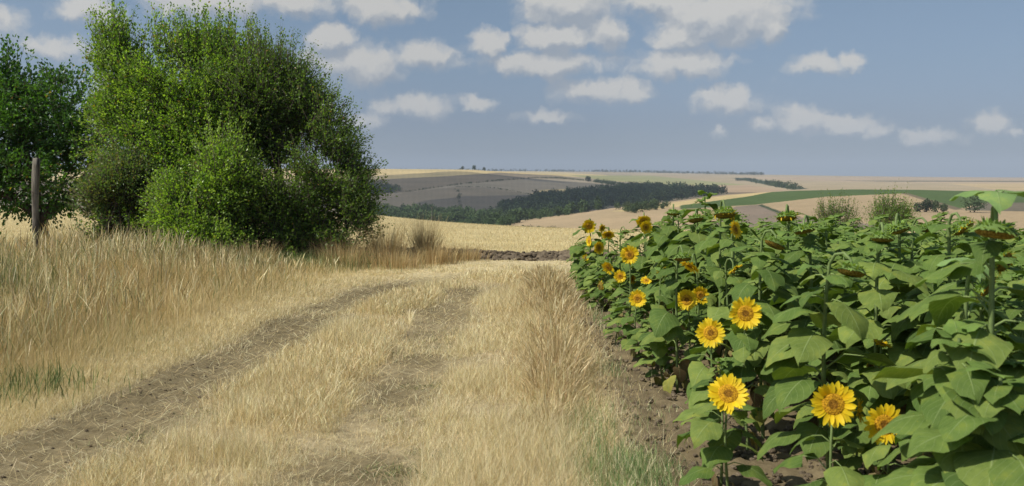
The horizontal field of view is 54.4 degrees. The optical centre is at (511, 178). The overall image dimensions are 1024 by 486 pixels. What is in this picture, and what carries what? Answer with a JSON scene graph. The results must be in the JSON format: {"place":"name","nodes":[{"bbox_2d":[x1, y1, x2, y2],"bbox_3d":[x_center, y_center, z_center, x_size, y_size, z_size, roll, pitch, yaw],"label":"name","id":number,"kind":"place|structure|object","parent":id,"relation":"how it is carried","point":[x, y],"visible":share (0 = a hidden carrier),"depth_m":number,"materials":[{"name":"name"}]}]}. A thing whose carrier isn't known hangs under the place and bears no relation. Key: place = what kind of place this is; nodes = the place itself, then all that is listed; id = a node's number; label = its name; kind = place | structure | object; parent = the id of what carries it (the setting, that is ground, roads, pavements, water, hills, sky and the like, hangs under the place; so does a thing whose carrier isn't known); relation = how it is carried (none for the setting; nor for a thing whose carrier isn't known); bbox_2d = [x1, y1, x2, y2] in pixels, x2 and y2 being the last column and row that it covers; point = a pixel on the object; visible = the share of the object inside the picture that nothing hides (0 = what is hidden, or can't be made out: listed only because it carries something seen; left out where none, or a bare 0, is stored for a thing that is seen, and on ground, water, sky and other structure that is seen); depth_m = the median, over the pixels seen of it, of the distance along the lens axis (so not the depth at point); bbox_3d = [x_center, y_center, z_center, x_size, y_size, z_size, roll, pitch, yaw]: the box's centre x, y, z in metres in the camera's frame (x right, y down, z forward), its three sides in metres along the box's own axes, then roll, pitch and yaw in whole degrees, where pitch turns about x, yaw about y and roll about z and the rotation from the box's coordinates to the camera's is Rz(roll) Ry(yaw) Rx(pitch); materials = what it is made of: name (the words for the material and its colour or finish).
{"place":"outdoors","nodes":[
{"label":"outdoors","id":0,"kind":"place"},
{"bbox_2d":[0,211,492,437],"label":"tall grass","id":1,"kind":"structure","parent":0,"point":[62,323],"depth_m":12.09,"materials":[{"name":"plant"}]},
{"bbox_2d":[0,259,679,485],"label":"dry grass","id":2,"kind":"structure","parent":0,"point":[309,377],"depth_m":7.04,"materials":[{"name":"plant"}]},
{"bbox_2d":[308,247,618,263],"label":"earth ridge","id":3,"kind":"structure","parent":0,"point":[545,255],"depth_m":20.44,"materials":[{"name":"soil"}]},
{"bbox_2d":[0,169,1023,485],"bbox_3d":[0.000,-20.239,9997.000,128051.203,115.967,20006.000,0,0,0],"label":"ground","id":4,"kind":"structure","parent":0,"point":[754,201],"depth_m":9.27,"materials":[{"name":"soil"}]},
{"bbox_2d":[31,158,40,256],"bbox_3d":[-8.371,0.631,17.504,0.171,2.001,0.168,0,0,0],"label":"fence post","id":5,"kind":"object","parent":4,"relation":"on","point":[35,182],"visible":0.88,"depth_m":17.46,"materials":[{"name":"grey wood"}]},
{"bbox_2d":[0,33,117,240],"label":"fruit tree","id":6,"kind":"object","parent":4,"relation":"on","point":[24,115],"visible":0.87,"depth_m":21.15,"materials":[{"name":"green plant"}]},
{"bbox_2d":[49,136,180,247],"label":"rose bush","id":7,"kind":"object","parent":4,"relation":"on","point":[97,187],"visible":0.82,"depth_m":18.97,"materials":[{"name":"green plant"}]},
{"bbox_2d":[68,0,266,247],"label":"plum bush","id":8,"kind":"object","parent":4,"relation":"on","point":[149,103],"visible":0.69,"depth_m":19.76,"materials":[{"name":"green plant"}]},
{"bbox_2d":[128,100,282,254],"bbox_3d":[-5.776,0.216,18.637,2.844,3.405,2.736,0,0,0],"label":"bush","id":9,"kind":"object","parent":4,"relation":"on","point":[166,203],"visible":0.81,"depth_m":18.47,"materials":[{"name":"green plant"}]},
{"bbox_2d":[162,4,397,258],"bbox_3d":[-4.704,-0.804,19.961,4.908,5.738,3.568,0,0,23],"label":"willow bush","id":10,"kind":"object","parent":4,"relation":"on","point":[291,100],"visible":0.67,"depth_m":19.49,"materials":[{"name":"green plant"}]},
{"bbox_2d":[0,236,701,485],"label":"green weeds","id":11,"kind":"object","parent":4,"relation":"on","point":[648,471],"visible":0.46,"depth_m":6.48,"materials":[{"name":"green plant"}]},
{"bbox_2d":[318,179,402,193],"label":"hillside wood","id":12,"kind":"object","parent":4,"relation":"on","point":[388,186],"visible":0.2,"depth_m":1378.11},
{"bbox_2d":[0,210,857,252],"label":"stubble","id":13,"kind":"object","parent":4,"relation":"on","point":[495,236],"visible":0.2,"depth_m":30.62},
{"bbox_2d":[0,278,891,485],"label":"soil crumbs","id":14,"kind":"object","parent":4,"relation":"on","point":[773,457],"visible":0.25,"depth_m":6.46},
{"bbox_2d":[370,196,603,225],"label":"valley wood","id":15,"kind":"object","parent":4,"relation":"on","point":[471,215],"visible":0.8,"depth_m":731.88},
{"bbox_2d":[394,262,714,485],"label":"brown weeds","id":16,"kind":"object","parent":4,"relation":"on","point":[554,288],"visible":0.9,"depth_m":8.28,"materials":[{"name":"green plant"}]},
{"bbox_2d":[567,254,594,294],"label":"sunflower","id":17,"kind":"object","parent":4,"relation":"on","point":[579,273],"visible":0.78,"depth_m":13.93,"materials":[{"name":"green plant"}]},
{"bbox_2d":[567,218,602,291],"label":"sunflower","id":18,"kind":"object","parent":4,"relation":"on","point":[588,225],"visible":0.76,"depth_m":14.53,"materials":[{"name":"green plant"}]},
{"bbox_2d":[573,235,597,289],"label":"sunflower","id":19,"kind":"object","parent":4,"relation":"on","point":[589,243],"visible":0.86,"depth_m":14.16,"materials":[{"name":"green plant"}]},
{"bbox_2d":[583,260,610,305],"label":"sunflower","id":20,"kind":"object","parent":4,"relation":"on","point":[587,280],"visible":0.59,"depth_m":12.67,"materials":[{"name":"green plant"}]},
{"bbox_2d":[579,280,620,311],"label":"sunflower","id":21,"kind":"object","parent":4,"relation":"on","point":[600,287],"visible":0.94,"depth_m":12.48,"materials":[{"name":"green plant"}]},
{"bbox_2d":[584,241,618,302],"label":"sunflower","id":22,"kind":"object","parent":4,"relation":"on","point":[599,247],"visible":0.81,"depth_m":12.96,"materials":[{"name":"green plant"}]},
{"bbox_2d":[591,259,620,309],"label":"sunflower","id":23,"kind":"object","parent":4,"relation":"on","point":[608,268],"visible":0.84,"depth_m":12.47,"materials":[{"name":"green plant"}]},
{"bbox_2d":[592,227,619,291],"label":"sunflower","id":24,"kind":"object","parent":4,"relation":"on","point":[608,235],"visible":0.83,"depth_m":13.51,"materials":[{"name":"green plant"}]},
{"bbox_2d":[457,168,764,174],"bbox_3d":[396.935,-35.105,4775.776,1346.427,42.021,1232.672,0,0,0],"label":"ridge forest","id":25,"kind":"object","parent":4,"relation":"on","point":[699,172],"visible":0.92,"depth_m":4869.88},
{"bbox_2d":[495,180,727,214],"bbox_3d":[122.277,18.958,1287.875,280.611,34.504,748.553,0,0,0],"label":"woodland","id":26,"kind":"object","parent":4,"relation":"on","point":[619,193],"visible":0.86,"depth_m":1120.86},
{"bbox_2d":[599,302,628,343],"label":"sunflower","id":27,"kind":"object","parent":4,"relation":"on","point":[614,315],"visible":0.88,"depth_m":9.91,"materials":[{"name":"green plant"}]},
{"bbox_2d":[599,269,629,316],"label":"sunflower","id":28,"kind":"object","parent":4,"relation":"on","point":[619,276],"visible":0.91,"depth_m":11.99,"materials":[{"name":"green plant"}]},
{"bbox_2d":[604,226,631,297],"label":"sunflower","id":29,"kind":"object","parent":4,"relation":"on","point":[620,248],"visible":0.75,"depth_m":13.05,"materials":[{"name":"green plant"}]},
{"bbox_2d":[608,245,638,324],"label":"sunflower","id":30,"kind":"object","parent":4,"relation":"on","point":[628,254],"visible":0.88,"depth_m":10.52,"materials":[{"name":"yellow plant"}]},
{"bbox_2d":[607,289,650,357],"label":"sunflower","id":31,"kind":"object","parent":4,"relation":"on","point":[637,297],"visible":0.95,"depth_m":9.19,"materials":[{"name":"green plant"}]},
{"bbox_2d":[616,275,643,310],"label":"sunflower","id":32,"kind":"object","parent":4,"relation":"on","point":[633,280],"visible":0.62,"depth_m":12.30,"materials":[{"name":"green plant"}]},
{"bbox_2d":[620,306,647,345],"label":"sunflower","id":33,"kind":"object","parent":4,"relation":"on","point":[639,315],"visible":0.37,"depth_m":9.26,"materials":[{"name":"green plant"}]},
{"bbox_2d":[615,212,661,304],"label":"sunflower","id":34,"kind":"object","parent":4,"relation":"on","point":[640,219],"visible":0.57,"depth_m":12.26,"materials":[{"name":"green plant"}]},
{"bbox_2d":[622,319,654,367],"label":"sunflower","id":35,"kind":"object","parent":4,"relation":"on","point":[636,336],"visible":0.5,"depth_m":8.70,"materials":[{"name":"green plant"}]},
{"bbox_2d":[616,221,661,313],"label":"sunflower","id":36,"kind":"object","parent":4,"relation":"on","point":[646,228],"visible":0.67,"depth_m":11.76,"materials":[{"name":"green plant"}]},
{"bbox_2d":[625,319,652,358],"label":"sunflower","id":37,"kind":"object","parent":4,"relation":"on","point":[637,346],"visible":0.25,"depth_m":8.98,"materials":[{"name":"green plant"}]},
{"bbox_2d":[614,198,670,212],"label":"scrub","id":38,"kind":"object","parent":4,"relation":"on","point":[641,205],"visible":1,"depth_m":574.62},
{"bbox_2d":[625,276,665,327],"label":"sunflower","id":39,"kind":"object","parent":4,"relation":"on","point":[645,280],"visible":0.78,"depth_m":10.93,"materials":[{"name":"green plant"}]},
{"bbox_2d":[633,327,680,385],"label":"sunflower","id":40,"kind":"object","parent":4,"relation":"on","point":[660,350],"visible":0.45,"depth_m":7.88,"materials":[{"name":"green plant"}]},
{"bbox_2d":[638,263,686,331],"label":"sunflower","id":41,"kind":"object","parent":4,"relation":"on","point":[666,300],"visible":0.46,"depth_m":8.89,"materials":[{"name":"green plant"}]},
{"bbox_2d":[646,204,688,342],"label":"sunflower","id":42,"kind":"object","parent":4,"relation":"on","point":[662,241],"visible":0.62,"depth_m":9.77,"materials":[{"name":"green plant"}]},
{"bbox_2d":[639,245,706,392],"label":"sunflower","id":43,"kind":"object","parent":4,"relation":"on","point":[664,324],"visible":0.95,"depth_m":7.66,"materials":[{"name":"green plant"}]},
{"bbox_2d":[644,208,703,331],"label":"sunflower","id":44,"kind":"object","parent":4,"relation":"on","point":[654,287],"visible":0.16,"depth_m":10.53,"materials":[{"name":"green plant"}]},
{"bbox_2d":[662,289,706,390],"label":"sunflower","id":45,"kind":"object","parent":4,"relation":"on","point":[687,300],"visible":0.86,"depth_m":7.81,"materials":[{"name":"green plant"}]},
{"bbox_2d":[663,209,717,344],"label":"sunflower","id":46,"kind":"object","parent":4,"relation":"on","point":[696,237],"visible":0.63,"depth_m":9.02,"materials":[{"name":"green plant"}]},
{"bbox_2d":[679,253,716,349],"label":"sunflower","id":47,"kind":"object","parent":4,"relation":"on","point":[688,265],"visible":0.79,"depth_m":8.38,"materials":[{"name":"green plant"}]},
{"bbox_2d":[678,209,718,309],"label":"sunflower","id":48,"kind":"object","parent":4,"relation":"on","point":[698,259],"visible":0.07,"depth_m":9.70,"materials":[{"name":"green plant"}]},
{"bbox_2d":[664,190,735,310],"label":"sunflower","id":49,"kind":"object","parent":4,"relation":"on","point":[705,210],"visible":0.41,"depth_m":9.46,"materials":[{"name":"green plant"}]},
{"bbox_2d":[681,286,718,362],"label":"sunflower","id":50,"kind":"object","parent":4,"relation":"on","point":[700,293],"visible":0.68,"depth_m":8.07,"materials":[{"name":"green plant"}]},
{"bbox_2d":[679,318,732,422],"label":"sunflower","id":51,"kind":"object","parent":4,"relation":"on","point":[711,333],"visible":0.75,"depth_m":6.26,"materials":[{"name":"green plant"}]},
{"bbox_2d":[681,357,744,440],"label":"sunflower","id":52,"kind":"object","parent":4,"relation":"on","point":[697,399],"visible":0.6,"depth_m":5.82,"materials":[{"name":"green plant"}]},
{"bbox_2d":[685,199,745,366],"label":"sunflower","id":53,"kind":"object","parent":4,"relation":"on","point":[722,213],"visible":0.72,"depth_m":7.97,"materials":[{"name":"green plant"}]},
{"bbox_2d":[673,398,763,485],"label":"sunflower","id":54,"kind":"object","parent":4,"relation":"on","point":[734,439],"visible":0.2,"depth_m":5.17,"materials":[{"name":"green plant"}]},
{"bbox_2d":[684,206,758,357],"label":"sunflower","id":55,"kind":"object","parent":4,"relation":"on","point":[711,260],"visible":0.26,"depth_m":8.55,"materials":[{"name":"green plant"}]},
{"bbox_2d":[679,373,771,485],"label":"sunflower","id":56,"kind":"object","parent":4,"relation":"on","point":[728,393],"visible":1,"depth_m":4.91,"materials":[{"name":"green plant"}]},
{"bbox_2d":[694,220,759,356],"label":"sunflower","id":57,"kind":"object","parent":4,"relation":"on","point":[736,233],"visible":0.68,"depth_m":7.75,"materials":[{"name":"green plant"}]},
{"bbox_2d":[703,258,757,383],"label":"sunflower","id":58,"kind":"object","parent":4,"relation":"on","point":[715,311],"visible":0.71,"depth_m":7.57,"materials":[{"name":"green plant"}]},
{"bbox_2d":[704,297,774,450],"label":"sunflower","id":59,"kind":"object","parent":4,"relation":"on","point":[746,314],"visible":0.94,"depth_m":5.99,"materials":[{"name":"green plant"}]},
{"bbox_2d":[724,268,774,386],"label":"sunflower","id":60,"kind":"object","parent":4,"relation":"on","point":[771,339],"visible":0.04,"depth_m":7.43,"materials":[{"name":"green plant"}]},
{"bbox_2d":[702,229,799,438],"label":"sunflower","id":61,"kind":"object","parent":4,"relation":"on","point":[774,281],"visible":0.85,"depth_m":6.18,"materials":[{"name":"green plant"}]},
{"bbox_2d":[735,177,802,189],"bbox_3d":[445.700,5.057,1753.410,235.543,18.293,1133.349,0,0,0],"label":"slope wood","id":62,"kind":"object","parent":4,"relation":"on","point":[776,184],"visible":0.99,"depth_m":1424.39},
{"bbox_2d":[748,235,814,409],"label":"sunflower","id":63,"kind":"object","parent":4,"relation":"on","point":[755,276],"visible":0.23,"depth_m":6.77,"materials":[{"name":"green plant"}]},
{"bbox_2d":[759,204,831,406],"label":"sunflower","id":64,"kind":"object","parent":4,"relation":"on","point":[787,217],"visible":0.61,"depth_m":6.99,"materials":[{"name":"green plant"}]},
{"bbox_2d":[754,215,851,428],"bbox_3d":[1.967,0.963,6.583,0.637,1.460,0.737,0,0,37],"label":"sunflower","id":65,"kind":"object","parent":4,"relation":"on","point":[807,244],"visible":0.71,"depth_m":6.46,"materials":[{"name":"green plant"}]},
{"bbox_2d":[783,249,837,382],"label":"sunflower","id":66,"kind":"object","parent":4,"relation":"on","point":[821,259],"visible":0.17,"depth_m":7.35,"materials":[{"name":"green plant"}]},
{"bbox_2d":[773,381,864,485],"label":"sunflower","id":67,"kind":"object","parent":4,"relation":"on","point":[832,405],"visible":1,"depth_m":4.42,"materials":[{"name":"yellow plant"}]},
{"bbox_2d":[791,221,848,349],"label":"sunflower","id":68,"kind":"object","parent":4,"relation":"on","point":[797,245],"visible":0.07,"depth_m":9.53,"materials":[{"name":"green plant"}]},
{"bbox_2d":[793,322,847,429],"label":"sunflower","id":69,"kind":"object","parent":4,"relation":"on","point":[803,411],"visible":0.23,"depth_m":5.85,"materials":[{"name":"green plant"}]},
{"bbox_2d":[795,217,853,268],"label":"sunflower","id":70,"kind":"object","parent":4,"relation":"on","point":[829,220],"visible":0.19,"depth_m":9.26,"materials":[{"name":"green plant"}]},
{"bbox_2d":[803,326,856,427],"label":"sunflower","id":71,"kind":"object","parent":4,"relation":"on","point":[830,377],"visible":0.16,"depth_m":6.22,"materials":[{"name":"green plant"}]},
{"bbox_2d":[815,236,849,356],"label":"sunflower","id":72,"kind":"object","parent":4,"relation":"on","point":[834,245],"visible":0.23,"depth_m":8.88,"materials":[{"name":"green plant"}]},
{"bbox_2d":[757,252,917,468],"bbox_3d":[1.528,1.020,4.784,0.740,1.355,0.591,0,0,0],"label":"sunflower","id":73,"kind":"object","parent":4,"relation":"on","point":[792,353],"visible":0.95,"depth_m":4.66,"materials":[{"name":"green plant"}]},
{"bbox_2d":[809,250,867,384],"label":"sunflower","id":74,"kind":"object","parent":4,"relation":"on","point":[838,257],"visible":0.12,"depth_m":6.92,"materials":[{"name":"green plant"}]},
{"bbox_2d":[812,187,865,227],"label":"wild shrub","id":75,"kind":"object","parent":4,"relation":"on","point":[823,213],"visible":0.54,"depth_m":37.84,"materials":[{"name":"green plant"}]},
{"bbox_2d":[822,363,873,474],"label":"sunflower","id":76,"kind":"object","parent":4,"relation":"on","point":[845,453],"visible":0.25,"depth_m":5.53,"materials":[{"name":"green plant"}]},
{"bbox_2d":[817,398,890,485],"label":"sunflower","id":77,"kind":"object","parent":4,"relation":"on","point":[855,461],"visible":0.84,"depth_m":4.60,"materials":[{"name":"green plant"}]},
{"bbox_2d":[833,232,881,262],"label":"sunflower","id":78,"kind":"object","parent":4,"relation":"on","point":[844,245],"visible":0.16,"depth_m":8.48,"materials":[{"name":"green plant"}]},
{"bbox_2d":[829,256,897,382],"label":"sunflower","id":79,"kind":"object","parent":4,"relation":"on","point":[851,304],"visible":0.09,"depth_m":6.40,"materials":[{"name":"green plant"}]},
{"bbox_2d":[832,339,897,474],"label":"sunflower","id":80,"kind":"object","parent":4,"relation":"on","point":[853,382],"visible":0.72,"depth_m":5.36,"materials":[{"name":"green plant"}]},
{"bbox_2d":[853,214,888,240],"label":"sunflower","id":81,"kind":"object","parent":4,"relation":"on","point":[873,221],"visible":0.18,"depth_m":11.14,"materials":[{"name":"green plant"}]},
{"bbox_2d":[811,222,931,472],"bbox_3d":[1.994,0.967,5.431,0.633,1.469,0.682,0,0,33],"label":"sunflower","id":82,"kind":"object","parent":4,"relation":"on","point":[875,393],"visible":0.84,"depth_m":5.28,"materials":[{"name":"green plant"}]},
{"bbox_2d":[834,259,919,443],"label":"sunflower","id":83,"kind":"object","parent":4,"relation":"on","point":[857,367],"visible":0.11,"depth_m":6.12,"materials":[{"name":"green plant"}]},
{"bbox_2d":[846,224,908,293],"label":"sunflower","id":84,"kind":"object","parent":4,"relation":"on","point":[861,248],"visible":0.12,"depth_m":7.93,"materials":[{"name":"green plant"}]},
{"bbox_2d":[862,403,904,485],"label":"sunflower","id":85,"kind":"object","parent":4,"relation":"on","point":[879,418],"visible":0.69,"depth_m":4.46,"materials":[{"name":"yellow plant"}]},
{"bbox_2d":[862,183,920,229],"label":"wild shrub","id":86,"kind":"object","parent":4,"relation":"on","point":[902,210],"visible":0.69,"depth_m":33.77,"materials":[{"name":"green plant"}]},
{"bbox_2d":[850,213,947,410],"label":"sunflower","id":87,"kind":"object","parent":4,"relation":"on","point":[899,228],"visible":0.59,"depth_m":6.01,"materials":[{"name":"green plant"}]},
{"bbox_2d":[873,217,947,410],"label":"sunflower","id":88,"kind":"object","parent":4,"relation":"on","point":[918,230],"visible":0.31,"depth_m":6.81,"materials":[{"name":"green plant"}]},
{"bbox_2d":[881,255,954,457],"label":"sunflower","id":89,"kind":"object","parent":4,"relation":"on","point":[908,288],"visible":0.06,"depth_m":5.82,"materials":[{"name":"green plant"}]},
{"bbox_2d":[882,274,968,457],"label":"sunflower","id":90,"kind":"object","parent":4,"relation":"on","point":[899,354],"visible":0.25,"depth_m":5.35,"materials":[{"name":"green plant"}]},
{"bbox_2d":[870,319,1023,473],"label":"sunflower","id":91,"kind":"object","parent":4,"relation":"on","point":[967,390],"visible":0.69,"depth_m":3.28,"materials":[{"name":"green plant"}]},
{"bbox_2d":[873,361,1023,485],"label":"sunflower","id":92,"kind":"object","parent":4,"relation":"on","point":[985,467],"visible":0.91,"depth_m":3.19,"materials":[{"name":"green plant"}]},
{"bbox_2d":[885,257,1012,467],"bbox_3d":[1.819,1.005,4.018,0.508,1.378,0.681,0,0,32],"label":"sunflower","id":93,"kind":"object","parent":4,"relation":"on","point":[981,289],"visible":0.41,"depth_m":3.98,"materials":[{"name":"green plant"}]},
{"bbox_2d":[877,319,1023,470],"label":"sunflower","id":94,"kind":"object","parent":4,"relation":"on","point":[928,381],"visible":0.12,"depth_m":3.74,"materials":[{"name":"green plant"}]},
{"bbox_2d":[905,212,1007,455],"bbox_3d":[2.347,0.935,5.273,0.631,1.523,0.648,0,0,-41],"label":"sunflower","id":95,"kind":"object","parent":4,"relation":"on","point":[931,262],"visible":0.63,"depth_m":5.18,"materials":[{"name":"green plant"}]},
{"bbox_2d":[895,289,1019,457],"bbox_3d":[1.934,1.078,4.138,0.669,1.253,0.618,0,0,6],"label":"sunflower","id":96,"kind":"object","parent":4,"relation":"on","point":[959,317],"visible":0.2,"depth_m":4.13,"materials":[{"name":"green plant"}]},
{"bbox_2d":[896,189,1023,465],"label":"sunflower","id":97,"kind":"object","parent":4,"relation":"on","point":[944,307],"visible":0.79,"depth_m":3.47,"materials":[{"name":"green plant"}]},
{"bbox_2d":[904,249,1023,395],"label":"sunflower","id":98,"kind":"object","parent":4,"relation":"on","point":[1008,259],"visible":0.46,"depth_m":4.39,"materials":[{"name":"green plant"}]},
{"bbox_2d":[960,196,988,211],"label":"field tree","id":99,"kind":"object","parent":4,"relation":"on","point":[977,203],"visible":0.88,"depth_m":429.20,"materials":[{"name":"green plant"}]},
{"bbox_2d":[938,277,1023,357],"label":"sunflower","id":100,"kind":"object","parent":4,"relation":"on","point":[999,298],"visible":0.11,"depth_m":4.63,"materials":[{"name":"green plant"}]},
{"bbox_2d":[962,223,1023,287],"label":"sunflower","id":101,"kind":"object","parent":4,"relation":"on","point":[1018,254],"visible":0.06,"depth_m":7.47,"materials":[{"name":"green plant"}]},
{"bbox_2d":[976,272,1023,319],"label":"sunflower","id":102,"kind":"object","parent":4,"relation":"on","point":[1015,276],"visible":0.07,"depth_m":5.93,"materials":[{"name":"green plant"}]},
{"bbox_2d":[977,341,1023,449],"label":"sunflower","id":103,"kind":"object","parent":4,"relation":"on","point":[985,444],"visible":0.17,"depth_m":3.32,"materials":[{"name":"green plant"}]},
{"bbox_2d":[985,284,1023,360],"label":"sunflower","id":104,"kind":"object","parent":4,"relation":"on","point":[1014,312],"visible":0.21,"depth_m":4.39,"materials":[{"name":"green plant"}]},
{"bbox_2d":[1000,277,1023,357],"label":"sunflower","id":105,"kind":"object","parent":4,"relation":"on","point":[1016,297],"visible":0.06,"depth_m":5.69,"materials":[{"name":"green plant"}]},
{"bbox_2d":[0,0,1023,176],"label":"sky","id":106,"kind":"structure","parent":0,"point":[899,88],"materials":[{"name":"blue"}]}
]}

